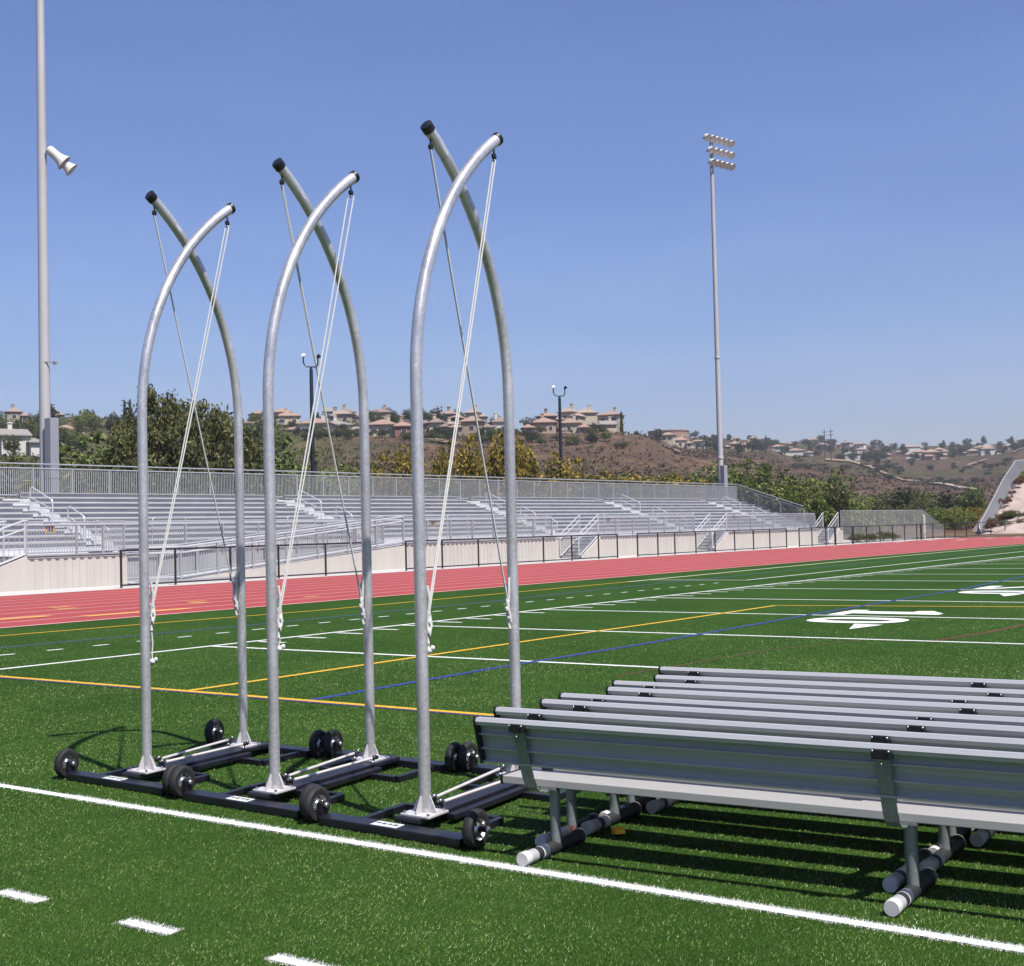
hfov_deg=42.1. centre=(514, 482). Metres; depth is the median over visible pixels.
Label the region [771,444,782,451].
house
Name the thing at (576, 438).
bush
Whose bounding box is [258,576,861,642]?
hash mark
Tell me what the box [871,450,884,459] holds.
tree
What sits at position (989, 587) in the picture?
field number
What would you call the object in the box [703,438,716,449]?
tree
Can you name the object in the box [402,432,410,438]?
bush
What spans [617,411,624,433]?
cypress
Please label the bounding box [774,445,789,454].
tree
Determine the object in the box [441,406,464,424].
house
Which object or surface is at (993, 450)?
house
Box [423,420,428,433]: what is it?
house
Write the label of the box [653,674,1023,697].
team bench
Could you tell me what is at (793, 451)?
house
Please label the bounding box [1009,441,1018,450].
tree
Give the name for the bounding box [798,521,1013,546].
chain link fence
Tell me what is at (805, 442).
tree
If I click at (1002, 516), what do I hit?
shrub
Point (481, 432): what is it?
shrub
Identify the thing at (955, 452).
tree
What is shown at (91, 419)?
tree
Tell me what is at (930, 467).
bush
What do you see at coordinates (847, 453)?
house
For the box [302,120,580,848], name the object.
rolling pole frame
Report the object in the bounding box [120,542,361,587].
chain link fence
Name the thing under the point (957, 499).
bush
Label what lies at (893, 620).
field number
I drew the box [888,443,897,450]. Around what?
tree
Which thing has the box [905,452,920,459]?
house
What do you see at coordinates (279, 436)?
tree
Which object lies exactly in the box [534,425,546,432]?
shrub
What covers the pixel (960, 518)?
bush
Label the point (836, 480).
tree
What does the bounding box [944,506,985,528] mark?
bush
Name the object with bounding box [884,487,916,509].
bush
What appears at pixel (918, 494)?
bush
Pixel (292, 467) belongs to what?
tree
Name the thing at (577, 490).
bush
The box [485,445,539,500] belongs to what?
tree
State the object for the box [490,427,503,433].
shrub
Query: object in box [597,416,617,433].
house
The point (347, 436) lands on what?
bush
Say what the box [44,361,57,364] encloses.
security camera
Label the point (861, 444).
house
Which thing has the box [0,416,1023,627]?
ground
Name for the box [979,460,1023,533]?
fence
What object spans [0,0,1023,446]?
sky
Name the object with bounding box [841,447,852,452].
tree
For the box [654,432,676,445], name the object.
house
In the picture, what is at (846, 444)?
house
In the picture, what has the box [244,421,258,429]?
house
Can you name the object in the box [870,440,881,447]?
tree
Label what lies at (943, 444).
tree
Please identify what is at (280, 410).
house
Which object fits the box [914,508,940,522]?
bush
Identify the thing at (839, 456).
tree
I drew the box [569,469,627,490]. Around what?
bush
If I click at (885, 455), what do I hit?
tree
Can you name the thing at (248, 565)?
wheelchair ramp
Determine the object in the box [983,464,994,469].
bush
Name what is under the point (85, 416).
tree
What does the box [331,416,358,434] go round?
house
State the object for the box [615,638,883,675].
red line
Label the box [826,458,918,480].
dirt path
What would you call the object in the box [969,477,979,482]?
bush
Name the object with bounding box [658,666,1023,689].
team bench
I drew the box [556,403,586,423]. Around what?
house
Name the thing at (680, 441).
house
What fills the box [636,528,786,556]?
chain link fence
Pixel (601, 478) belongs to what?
bush
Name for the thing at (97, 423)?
tree
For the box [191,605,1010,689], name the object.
yellow box line
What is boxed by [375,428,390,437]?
bush
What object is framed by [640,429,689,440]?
house
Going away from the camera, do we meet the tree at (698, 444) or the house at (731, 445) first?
the tree at (698, 444)
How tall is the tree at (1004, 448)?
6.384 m
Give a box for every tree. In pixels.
[0,418,7,428]
[1,434,22,454]
[3,418,38,436]
[18,419,38,431]
[25,413,38,424]
[26,431,135,493]
[37,403,60,420]
[59,419,161,540]
[59,432,73,451]
[71,436,88,450]
[72,409,97,430]
[72,426,82,437]
[81,418,160,457]
[83,409,99,429]
[90,418,103,430]
[103,414,115,432]
[105,379,225,550]
[107,413,121,422]
[122,412,136,423]
[123,405,263,493]
[157,398,249,551]
[214,417,280,550]
[246,412,258,421]
[250,422,262,446]
[253,436,320,549]
[257,411,279,431]
[259,424,296,451]
[369,410,383,422]
[370,441,427,546]
[389,410,398,421]
[401,409,408,419]
[404,409,410,419]
[404,445,452,494]
[423,410,427,420]
[427,408,445,420]
[438,452,493,494]
[444,429,529,500]
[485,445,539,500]
[500,446,585,539]
[519,416,536,425]
[654,428,664,439]
[692,442,701,447]
[701,457,789,531]
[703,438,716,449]
[703,462,769,506]
[726,434,731,440]
[731,470,785,508]
[734,443,745,454]
[743,442,753,450]
[751,441,762,451]
[755,463,798,510]
[758,443,767,450]
[765,475,836,531]
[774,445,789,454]
[795,480,846,531]
[800,439,809,445]
[802,466,858,526]
[807,444,815,449]
[814,449,822,455]
[815,443,823,449]
[829,488,876,533]
[834,494,874,531]
[835,453,846,458]
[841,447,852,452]
[846,452,859,459]
[859,450,874,458]
[859,497,891,531]
[863,499,898,529]
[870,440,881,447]
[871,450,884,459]
[878,445,892,452]
[881,451,888,460]
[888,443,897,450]
[897,444,908,455]
[909,452,919,458]
[932,451,942,459]
[939,440,945,448]
[947,446,956,451]
[947,450,957,457]
[957,445,964,455]
[962,438,972,444]
[980,435,986,443]
[995,445,1008,453]
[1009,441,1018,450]
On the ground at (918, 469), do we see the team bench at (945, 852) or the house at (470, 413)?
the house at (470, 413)
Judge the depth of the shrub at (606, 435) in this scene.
385.61 m
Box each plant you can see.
[847,534,862,541]
[855,532,869,541]
[867,533,874,540]
[869,533,881,540]
[876,531,891,539]
[890,532,901,539]
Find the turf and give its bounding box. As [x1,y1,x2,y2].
[0,544,1023,965]
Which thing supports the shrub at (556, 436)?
on the ground at (918, 469)
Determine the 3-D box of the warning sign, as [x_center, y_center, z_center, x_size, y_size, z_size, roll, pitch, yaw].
[-16.438,1.646,47.064,0.029,0.250,0.380,-3,-2,36]
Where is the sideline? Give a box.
[0,556,1021,669]
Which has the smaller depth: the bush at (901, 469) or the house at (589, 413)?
the house at (589, 413)
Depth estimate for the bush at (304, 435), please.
352.14 m
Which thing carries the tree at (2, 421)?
on the ground at (918, 469)
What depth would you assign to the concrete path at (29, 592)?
56.90 m
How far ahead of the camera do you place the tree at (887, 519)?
159.49 m
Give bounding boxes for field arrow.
[850,594,1019,628]
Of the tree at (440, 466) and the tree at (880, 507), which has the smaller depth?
the tree at (440, 466)
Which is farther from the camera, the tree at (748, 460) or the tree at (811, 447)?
the tree at (811, 447)
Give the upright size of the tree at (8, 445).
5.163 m
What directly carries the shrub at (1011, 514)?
on the embankment
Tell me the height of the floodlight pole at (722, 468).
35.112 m
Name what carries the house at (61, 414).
on the ground at (918, 469)
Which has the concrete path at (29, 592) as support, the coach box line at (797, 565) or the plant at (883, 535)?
the plant at (883, 535)
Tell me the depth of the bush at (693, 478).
130.17 m
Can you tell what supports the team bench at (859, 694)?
on the turf
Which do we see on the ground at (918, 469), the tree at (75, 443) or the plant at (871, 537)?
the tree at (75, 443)
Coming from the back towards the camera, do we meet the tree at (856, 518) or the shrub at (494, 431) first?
the shrub at (494, 431)
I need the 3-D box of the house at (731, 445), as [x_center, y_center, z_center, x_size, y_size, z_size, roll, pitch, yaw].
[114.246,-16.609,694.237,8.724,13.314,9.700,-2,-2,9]
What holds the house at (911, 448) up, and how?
on the ground at (918, 469)
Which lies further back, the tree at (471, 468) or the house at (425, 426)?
the house at (425, 426)
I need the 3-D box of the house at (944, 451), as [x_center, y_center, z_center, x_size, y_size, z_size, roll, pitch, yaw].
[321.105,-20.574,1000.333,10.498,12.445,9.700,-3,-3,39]
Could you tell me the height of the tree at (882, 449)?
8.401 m
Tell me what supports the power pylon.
on the ground at (918, 469)
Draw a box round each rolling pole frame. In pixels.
[54,190,325,795]
[169,158,460,818]
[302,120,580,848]
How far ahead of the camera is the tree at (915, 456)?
909.45 m
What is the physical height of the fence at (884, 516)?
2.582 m
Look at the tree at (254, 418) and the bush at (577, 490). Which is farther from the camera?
the tree at (254, 418)
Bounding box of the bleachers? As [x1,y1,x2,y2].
[0,462,843,591]
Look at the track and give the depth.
45.99 m
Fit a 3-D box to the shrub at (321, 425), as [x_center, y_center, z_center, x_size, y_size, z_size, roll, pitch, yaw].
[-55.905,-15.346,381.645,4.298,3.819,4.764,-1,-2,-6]
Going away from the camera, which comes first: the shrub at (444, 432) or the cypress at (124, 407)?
the shrub at (444, 432)
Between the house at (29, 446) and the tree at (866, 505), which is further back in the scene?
the house at (29, 446)
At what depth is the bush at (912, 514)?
181.14 m
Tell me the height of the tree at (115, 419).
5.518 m
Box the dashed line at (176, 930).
[0,584,701,965]
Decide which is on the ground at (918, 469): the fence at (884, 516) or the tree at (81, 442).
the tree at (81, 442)
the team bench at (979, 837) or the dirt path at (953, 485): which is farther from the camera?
the dirt path at (953, 485)
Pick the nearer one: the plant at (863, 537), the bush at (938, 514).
the plant at (863, 537)
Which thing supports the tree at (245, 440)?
on the ground at (918, 469)
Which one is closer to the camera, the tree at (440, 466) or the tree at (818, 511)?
the tree at (440, 466)
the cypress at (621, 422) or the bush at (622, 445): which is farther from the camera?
the cypress at (621, 422)
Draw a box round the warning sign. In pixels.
[46,526,54,532]
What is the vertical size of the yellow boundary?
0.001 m
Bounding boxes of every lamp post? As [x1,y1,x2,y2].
[301,353,320,547]
[552,385,566,496]
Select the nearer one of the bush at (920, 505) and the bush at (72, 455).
the bush at (72, 455)
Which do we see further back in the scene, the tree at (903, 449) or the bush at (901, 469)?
the tree at (903, 449)
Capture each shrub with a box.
[292,426,302,435]
[314,423,326,428]
[317,427,331,436]
[338,423,351,430]
[432,426,443,432]
[436,428,452,438]
[476,427,484,434]
[483,431,492,441]
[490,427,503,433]
[524,431,540,442]
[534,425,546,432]
[550,433,562,439]
[583,427,598,434]
[585,432,598,440]
[598,424,608,431]
[598,431,610,441]
[982,521,995,528]
[994,513,1010,519]
[999,497,1012,503]
[1003,512,1017,518]
[1011,478,1023,483]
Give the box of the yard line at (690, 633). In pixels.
[215,568,1023,667]
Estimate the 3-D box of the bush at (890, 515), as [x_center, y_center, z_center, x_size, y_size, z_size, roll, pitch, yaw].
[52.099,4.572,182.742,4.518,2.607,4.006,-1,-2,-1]
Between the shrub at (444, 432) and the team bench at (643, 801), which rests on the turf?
the team bench at (643, 801)
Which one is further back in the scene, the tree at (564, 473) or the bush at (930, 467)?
the bush at (930, 467)
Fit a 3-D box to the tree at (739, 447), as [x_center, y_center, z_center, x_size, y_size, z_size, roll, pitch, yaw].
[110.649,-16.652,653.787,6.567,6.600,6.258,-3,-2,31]
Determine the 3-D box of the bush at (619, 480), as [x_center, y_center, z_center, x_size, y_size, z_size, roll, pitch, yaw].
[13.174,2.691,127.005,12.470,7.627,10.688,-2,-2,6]
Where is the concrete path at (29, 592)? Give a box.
[0,538,946,595]
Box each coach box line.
[628,545,1016,581]
[751,551,1022,579]
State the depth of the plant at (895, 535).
111.03 m
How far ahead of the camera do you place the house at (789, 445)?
1108.93 m
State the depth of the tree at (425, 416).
466.79 m
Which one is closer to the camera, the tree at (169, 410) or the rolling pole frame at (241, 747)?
the rolling pole frame at (241, 747)
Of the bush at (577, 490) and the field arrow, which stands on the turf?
the field arrow
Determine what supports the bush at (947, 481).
on the ground at (918, 469)
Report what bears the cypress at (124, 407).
on the ground at (918, 469)
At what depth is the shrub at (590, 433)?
378.91 m
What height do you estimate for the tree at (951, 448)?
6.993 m
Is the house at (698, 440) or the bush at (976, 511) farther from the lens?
the house at (698, 440)
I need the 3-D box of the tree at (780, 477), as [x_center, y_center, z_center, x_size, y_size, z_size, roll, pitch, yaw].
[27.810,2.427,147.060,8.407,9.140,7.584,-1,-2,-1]
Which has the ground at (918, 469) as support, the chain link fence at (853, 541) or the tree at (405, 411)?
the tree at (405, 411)
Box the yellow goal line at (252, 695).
[0,676,493,715]
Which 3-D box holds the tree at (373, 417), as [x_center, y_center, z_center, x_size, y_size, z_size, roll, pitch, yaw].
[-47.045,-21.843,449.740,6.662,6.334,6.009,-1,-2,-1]
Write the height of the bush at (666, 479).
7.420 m
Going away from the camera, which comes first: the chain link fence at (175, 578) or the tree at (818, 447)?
the chain link fence at (175, 578)
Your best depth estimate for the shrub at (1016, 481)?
147.44 m
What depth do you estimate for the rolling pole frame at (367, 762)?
9.06 m
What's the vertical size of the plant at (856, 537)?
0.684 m
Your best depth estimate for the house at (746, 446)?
690.04 m
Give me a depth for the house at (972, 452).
958.86 m
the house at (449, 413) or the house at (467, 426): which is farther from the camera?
the house at (449, 413)
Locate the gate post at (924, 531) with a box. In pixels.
[922,515,925,537]
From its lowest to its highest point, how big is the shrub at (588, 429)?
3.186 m
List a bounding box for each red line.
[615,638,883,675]
[938,624,1023,640]
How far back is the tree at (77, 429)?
338.09 m
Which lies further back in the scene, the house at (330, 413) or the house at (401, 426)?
the house at (330, 413)
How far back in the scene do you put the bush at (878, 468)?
653.42 m
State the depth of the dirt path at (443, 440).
349.33 m
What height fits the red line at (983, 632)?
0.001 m
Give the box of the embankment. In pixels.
[972,482,1023,533]
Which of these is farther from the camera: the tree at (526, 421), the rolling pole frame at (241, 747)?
the tree at (526, 421)
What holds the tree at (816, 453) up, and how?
on the ground at (918, 469)
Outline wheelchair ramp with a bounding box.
[118,516,403,583]
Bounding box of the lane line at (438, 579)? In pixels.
[1,537,1023,627]
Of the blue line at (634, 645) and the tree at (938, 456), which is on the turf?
the blue line at (634, 645)
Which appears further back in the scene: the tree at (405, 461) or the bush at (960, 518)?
the bush at (960, 518)
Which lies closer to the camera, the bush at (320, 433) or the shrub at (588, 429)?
the bush at (320, 433)
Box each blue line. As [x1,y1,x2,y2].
[0,548,1017,647]
[308,576,1023,699]
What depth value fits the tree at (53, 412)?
392.18 m
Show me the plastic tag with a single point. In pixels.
(618, 830)
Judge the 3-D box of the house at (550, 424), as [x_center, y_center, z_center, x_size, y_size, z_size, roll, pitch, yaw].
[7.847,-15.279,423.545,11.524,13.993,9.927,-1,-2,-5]
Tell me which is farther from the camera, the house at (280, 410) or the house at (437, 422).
the house at (280, 410)
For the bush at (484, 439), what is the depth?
361.08 m
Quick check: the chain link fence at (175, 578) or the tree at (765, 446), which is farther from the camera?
the tree at (765, 446)
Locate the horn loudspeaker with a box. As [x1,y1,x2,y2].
[46,146,76,175]
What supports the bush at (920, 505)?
on the ground at (918, 469)
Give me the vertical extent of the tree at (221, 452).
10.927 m
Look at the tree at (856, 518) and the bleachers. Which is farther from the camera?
the tree at (856, 518)
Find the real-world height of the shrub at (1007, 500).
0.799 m
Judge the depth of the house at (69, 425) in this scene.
367.42 m
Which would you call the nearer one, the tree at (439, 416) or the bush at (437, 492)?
the bush at (437, 492)
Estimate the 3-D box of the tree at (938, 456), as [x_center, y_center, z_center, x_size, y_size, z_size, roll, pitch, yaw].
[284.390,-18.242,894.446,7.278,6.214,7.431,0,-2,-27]
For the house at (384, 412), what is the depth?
478.96 m
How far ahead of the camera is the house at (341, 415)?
470.10 m
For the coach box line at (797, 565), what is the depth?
52.23 m
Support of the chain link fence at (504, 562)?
on the concrete path at (29, 592)
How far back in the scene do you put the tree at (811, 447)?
985.00 m
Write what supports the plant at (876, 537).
on the concrete path at (29, 592)
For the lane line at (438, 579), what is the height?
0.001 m
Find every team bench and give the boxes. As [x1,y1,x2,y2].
[473,716,1023,916]
[493,706,1023,892]
[539,698,1023,871]
[558,692,1023,852]
[605,686,1023,846]
[612,680,1023,831]
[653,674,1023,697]
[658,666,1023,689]
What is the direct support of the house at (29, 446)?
on the ground at (918, 469)
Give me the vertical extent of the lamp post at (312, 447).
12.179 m
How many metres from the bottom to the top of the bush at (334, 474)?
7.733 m
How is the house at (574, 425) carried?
on the ground at (918, 469)
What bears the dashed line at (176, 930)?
on the turf
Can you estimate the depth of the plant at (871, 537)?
106.00 m
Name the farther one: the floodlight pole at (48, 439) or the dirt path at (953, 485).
the dirt path at (953, 485)
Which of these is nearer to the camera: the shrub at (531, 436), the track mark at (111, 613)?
the track mark at (111, 613)
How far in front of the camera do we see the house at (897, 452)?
1023.16 m
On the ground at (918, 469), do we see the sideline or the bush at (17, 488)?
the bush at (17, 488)
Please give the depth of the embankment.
139.99 m
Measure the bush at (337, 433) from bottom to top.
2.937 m
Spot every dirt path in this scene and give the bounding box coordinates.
[426,438,462,443]
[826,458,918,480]
[934,482,975,488]
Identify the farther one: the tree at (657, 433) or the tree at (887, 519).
the tree at (657, 433)
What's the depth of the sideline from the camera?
25.21 m
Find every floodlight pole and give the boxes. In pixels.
[36,0,59,549]
[703,134,735,540]
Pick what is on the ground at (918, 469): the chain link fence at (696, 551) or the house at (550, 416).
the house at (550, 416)
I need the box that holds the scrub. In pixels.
[0,413,1002,527]
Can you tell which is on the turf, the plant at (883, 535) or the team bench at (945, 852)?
the team bench at (945, 852)
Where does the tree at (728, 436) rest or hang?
on the ground at (918, 469)
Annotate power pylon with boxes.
[822,429,832,461]
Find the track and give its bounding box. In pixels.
[0,537,1023,627]
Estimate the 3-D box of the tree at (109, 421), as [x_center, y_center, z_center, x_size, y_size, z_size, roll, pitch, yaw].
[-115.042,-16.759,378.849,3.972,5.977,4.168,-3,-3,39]
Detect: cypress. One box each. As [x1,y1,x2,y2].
[121,400,125,415]
[127,399,132,415]
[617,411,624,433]
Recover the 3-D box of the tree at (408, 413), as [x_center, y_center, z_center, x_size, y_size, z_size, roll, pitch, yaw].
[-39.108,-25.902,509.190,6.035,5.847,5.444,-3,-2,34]
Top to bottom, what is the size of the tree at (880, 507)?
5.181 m
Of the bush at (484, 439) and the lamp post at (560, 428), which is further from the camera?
the bush at (484, 439)
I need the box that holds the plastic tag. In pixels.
[611,826,624,834]
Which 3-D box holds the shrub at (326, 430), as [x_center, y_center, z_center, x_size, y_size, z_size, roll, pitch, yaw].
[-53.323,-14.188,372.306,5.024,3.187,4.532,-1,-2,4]
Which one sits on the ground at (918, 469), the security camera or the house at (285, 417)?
the house at (285, 417)
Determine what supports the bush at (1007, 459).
on the ground at (918, 469)
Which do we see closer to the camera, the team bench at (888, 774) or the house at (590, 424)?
the team bench at (888, 774)
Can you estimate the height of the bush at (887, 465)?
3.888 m
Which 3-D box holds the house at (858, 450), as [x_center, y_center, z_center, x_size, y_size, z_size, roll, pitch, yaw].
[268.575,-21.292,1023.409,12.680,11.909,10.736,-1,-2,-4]
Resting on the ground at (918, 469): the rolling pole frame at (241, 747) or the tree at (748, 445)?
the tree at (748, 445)
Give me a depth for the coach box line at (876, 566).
49.06 m
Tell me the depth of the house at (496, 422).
416.91 m
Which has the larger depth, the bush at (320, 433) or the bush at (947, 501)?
the bush at (320, 433)
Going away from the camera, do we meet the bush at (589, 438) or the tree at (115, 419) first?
the bush at (589, 438)
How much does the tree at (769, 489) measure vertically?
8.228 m
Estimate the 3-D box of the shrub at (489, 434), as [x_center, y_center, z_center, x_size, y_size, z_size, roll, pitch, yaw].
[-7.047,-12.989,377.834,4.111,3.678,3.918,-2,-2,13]
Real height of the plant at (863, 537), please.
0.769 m
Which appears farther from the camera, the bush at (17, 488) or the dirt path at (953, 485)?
the dirt path at (953, 485)
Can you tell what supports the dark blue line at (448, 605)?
on the turf
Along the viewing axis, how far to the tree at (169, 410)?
74.94 m
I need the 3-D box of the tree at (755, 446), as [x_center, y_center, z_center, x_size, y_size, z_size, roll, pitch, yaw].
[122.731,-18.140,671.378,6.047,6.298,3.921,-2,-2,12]
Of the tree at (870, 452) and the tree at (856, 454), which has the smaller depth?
the tree at (870, 452)
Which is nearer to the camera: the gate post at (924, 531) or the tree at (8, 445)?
the gate post at (924, 531)
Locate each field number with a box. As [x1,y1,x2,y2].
[807,610,942,622]
[958,586,1023,593]
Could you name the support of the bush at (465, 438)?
on the ground at (918, 469)
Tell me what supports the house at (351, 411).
on the ground at (918, 469)
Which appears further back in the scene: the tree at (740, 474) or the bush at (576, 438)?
the bush at (576, 438)
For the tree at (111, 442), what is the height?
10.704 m
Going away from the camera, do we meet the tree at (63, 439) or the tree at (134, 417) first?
the tree at (63, 439)
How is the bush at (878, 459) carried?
on the ground at (918, 469)
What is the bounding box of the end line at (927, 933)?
[0,784,1023,951]
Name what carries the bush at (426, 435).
on the ground at (918, 469)
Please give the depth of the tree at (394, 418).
451.25 m
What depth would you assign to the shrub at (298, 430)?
371.84 m
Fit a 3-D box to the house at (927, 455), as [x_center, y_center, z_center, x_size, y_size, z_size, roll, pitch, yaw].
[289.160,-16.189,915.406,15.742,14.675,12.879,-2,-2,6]
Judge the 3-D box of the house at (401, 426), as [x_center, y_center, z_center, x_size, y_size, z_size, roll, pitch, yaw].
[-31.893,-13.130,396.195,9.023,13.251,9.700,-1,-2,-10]
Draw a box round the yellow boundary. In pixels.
[1,582,620,635]
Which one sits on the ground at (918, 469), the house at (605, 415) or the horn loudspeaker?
the house at (605, 415)
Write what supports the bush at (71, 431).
on the ground at (918, 469)
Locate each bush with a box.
[0,448,114,556]
[0,457,82,564]
[62,428,87,443]
[277,460,371,548]
[296,432,309,439]
[314,428,327,438]
[326,428,343,437]
[340,428,352,435]
[342,433,351,439]
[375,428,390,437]
[375,470,524,543]
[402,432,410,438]
[423,432,438,439]
[462,434,477,442]
[476,435,489,443]
[535,473,615,538]
[536,437,548,444]
[566,471,682,536]
[568,436,582,443]
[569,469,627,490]
[584,434,598,442]
[591,471,708,533]
[617,441,628,448]
[626,472,711,534]
[680,469,757,534]
[868,490,904,512]
[873,457,882,463]
[873,466,885,471]
[881,508,909,520]
[882,463,892,469]
[882,474,894,479]
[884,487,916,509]
[892,467,904,472]
[892,487,936,507]
[895,506,925,522]
[899,497,937,516]
[914,506,964,528]
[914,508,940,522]
[923,479,933,483]
[926,465,935,470]
[930,490,961,510]
[934,510,977,529]
[939,479,951,484]
[941,492,964,509]
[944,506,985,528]
[954,483,989,523]
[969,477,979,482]
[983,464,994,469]
[1001,457,1013,461]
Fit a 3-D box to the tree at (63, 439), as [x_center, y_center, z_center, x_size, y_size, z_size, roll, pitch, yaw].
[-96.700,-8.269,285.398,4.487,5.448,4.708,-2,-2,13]
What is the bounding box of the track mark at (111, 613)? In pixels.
[0,596,316,619]
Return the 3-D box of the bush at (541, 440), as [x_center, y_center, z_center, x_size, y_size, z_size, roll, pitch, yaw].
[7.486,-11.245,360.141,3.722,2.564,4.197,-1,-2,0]
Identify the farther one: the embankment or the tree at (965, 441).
the tree at (965, 441)
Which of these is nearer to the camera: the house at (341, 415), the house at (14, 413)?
the house at (341, 415)
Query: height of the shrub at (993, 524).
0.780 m
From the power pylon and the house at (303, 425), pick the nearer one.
the house at (303, 425)
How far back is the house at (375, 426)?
394.91 m
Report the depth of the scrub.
365.24 m
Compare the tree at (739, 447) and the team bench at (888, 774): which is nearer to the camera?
the team bench at (888, 774)
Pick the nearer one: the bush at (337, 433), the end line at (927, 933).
the end line at (927, 933)
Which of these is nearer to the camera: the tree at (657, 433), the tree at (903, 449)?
the tree at (657, 433)
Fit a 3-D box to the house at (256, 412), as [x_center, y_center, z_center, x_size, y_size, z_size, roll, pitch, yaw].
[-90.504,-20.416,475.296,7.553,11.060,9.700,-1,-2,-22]
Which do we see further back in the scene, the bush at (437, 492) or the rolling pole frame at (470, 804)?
the bush at (437, 492)
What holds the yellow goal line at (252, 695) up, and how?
on the turf
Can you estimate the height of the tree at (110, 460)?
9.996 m
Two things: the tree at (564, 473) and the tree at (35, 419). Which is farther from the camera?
the tree at (35, 419)
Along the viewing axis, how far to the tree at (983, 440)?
1196.84 m
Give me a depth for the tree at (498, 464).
91.71 m
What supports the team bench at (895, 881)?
on the turf
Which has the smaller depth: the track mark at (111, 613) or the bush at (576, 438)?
the track mark at (111, 613)
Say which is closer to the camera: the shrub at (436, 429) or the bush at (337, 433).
the bush at (337, 433)
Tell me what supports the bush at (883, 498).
on the ground at (918, 469)
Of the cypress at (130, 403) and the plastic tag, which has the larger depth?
the cypress at (130, 403)
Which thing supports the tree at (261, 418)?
on the ground at (918, 469)
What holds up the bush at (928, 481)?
on the ground at (918, 469)
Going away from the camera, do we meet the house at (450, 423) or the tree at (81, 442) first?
the tree at (81, 442)
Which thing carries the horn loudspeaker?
attached to the floodlight pole at (48, 439)
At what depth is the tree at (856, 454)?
894.44 m
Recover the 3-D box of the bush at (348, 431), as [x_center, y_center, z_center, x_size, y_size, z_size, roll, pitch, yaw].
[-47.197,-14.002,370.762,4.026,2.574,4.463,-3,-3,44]
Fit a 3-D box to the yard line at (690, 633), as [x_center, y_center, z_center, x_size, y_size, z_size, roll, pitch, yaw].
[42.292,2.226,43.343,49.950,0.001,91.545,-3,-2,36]
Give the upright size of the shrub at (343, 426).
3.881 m
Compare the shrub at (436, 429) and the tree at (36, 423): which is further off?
the shrub at (436, 429)
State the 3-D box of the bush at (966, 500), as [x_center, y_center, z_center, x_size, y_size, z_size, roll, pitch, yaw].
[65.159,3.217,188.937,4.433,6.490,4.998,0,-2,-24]
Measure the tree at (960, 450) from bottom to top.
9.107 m
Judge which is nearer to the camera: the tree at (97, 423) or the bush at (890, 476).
the tree at (97, 423)
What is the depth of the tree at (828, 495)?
144.11 m
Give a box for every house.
[0,422,39,456]
[3,404,30,421]
[55,410,64,417]
[59,420,86,434]
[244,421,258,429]
[248,411,262,422]
[274,408,291,418]
[275,408,300,424]
[280,413,337,431]
[322,407,335,421]
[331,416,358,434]
[333,407,356,423]
[341,404,358,423]
[369,405,404,422]
[369,415,396,437]
[392,417,423,437]
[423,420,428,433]
[427,414,448,431]
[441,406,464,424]
[447,417,459,425]
[449,411,486,435]
[464,405,487,423]
[482,412,503,435]
[520,413,557,433]
[536,409,565,432]
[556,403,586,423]
[557,414,590,432]
[579,405,598,423]
[586,421,600,429]
[595,407,625,433]
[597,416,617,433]
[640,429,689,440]
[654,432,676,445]
[675,434,692,447]
[691,439,705,448]
[724,438,738,450]
[741,439,758,451]
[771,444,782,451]
[785,448,814,456]
[787,442,799,447]
[837,441,852,448]
[844,452,861,459]
[849,442,865,448]
[854,448,868,452]
[895,450,908,455]
[905,445,920,451]
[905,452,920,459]
[921,449,946,459]
[933,448,948,453]
[961,449,977,455]
[978,446,1003,455]
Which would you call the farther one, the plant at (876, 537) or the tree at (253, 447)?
the plant at (876, 537)
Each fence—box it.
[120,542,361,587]
[405,534,617,570]
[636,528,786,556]
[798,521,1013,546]
[840,510,942,539]
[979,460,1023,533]
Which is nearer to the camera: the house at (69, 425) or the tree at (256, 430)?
the tree at (256, 430)
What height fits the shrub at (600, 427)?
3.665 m

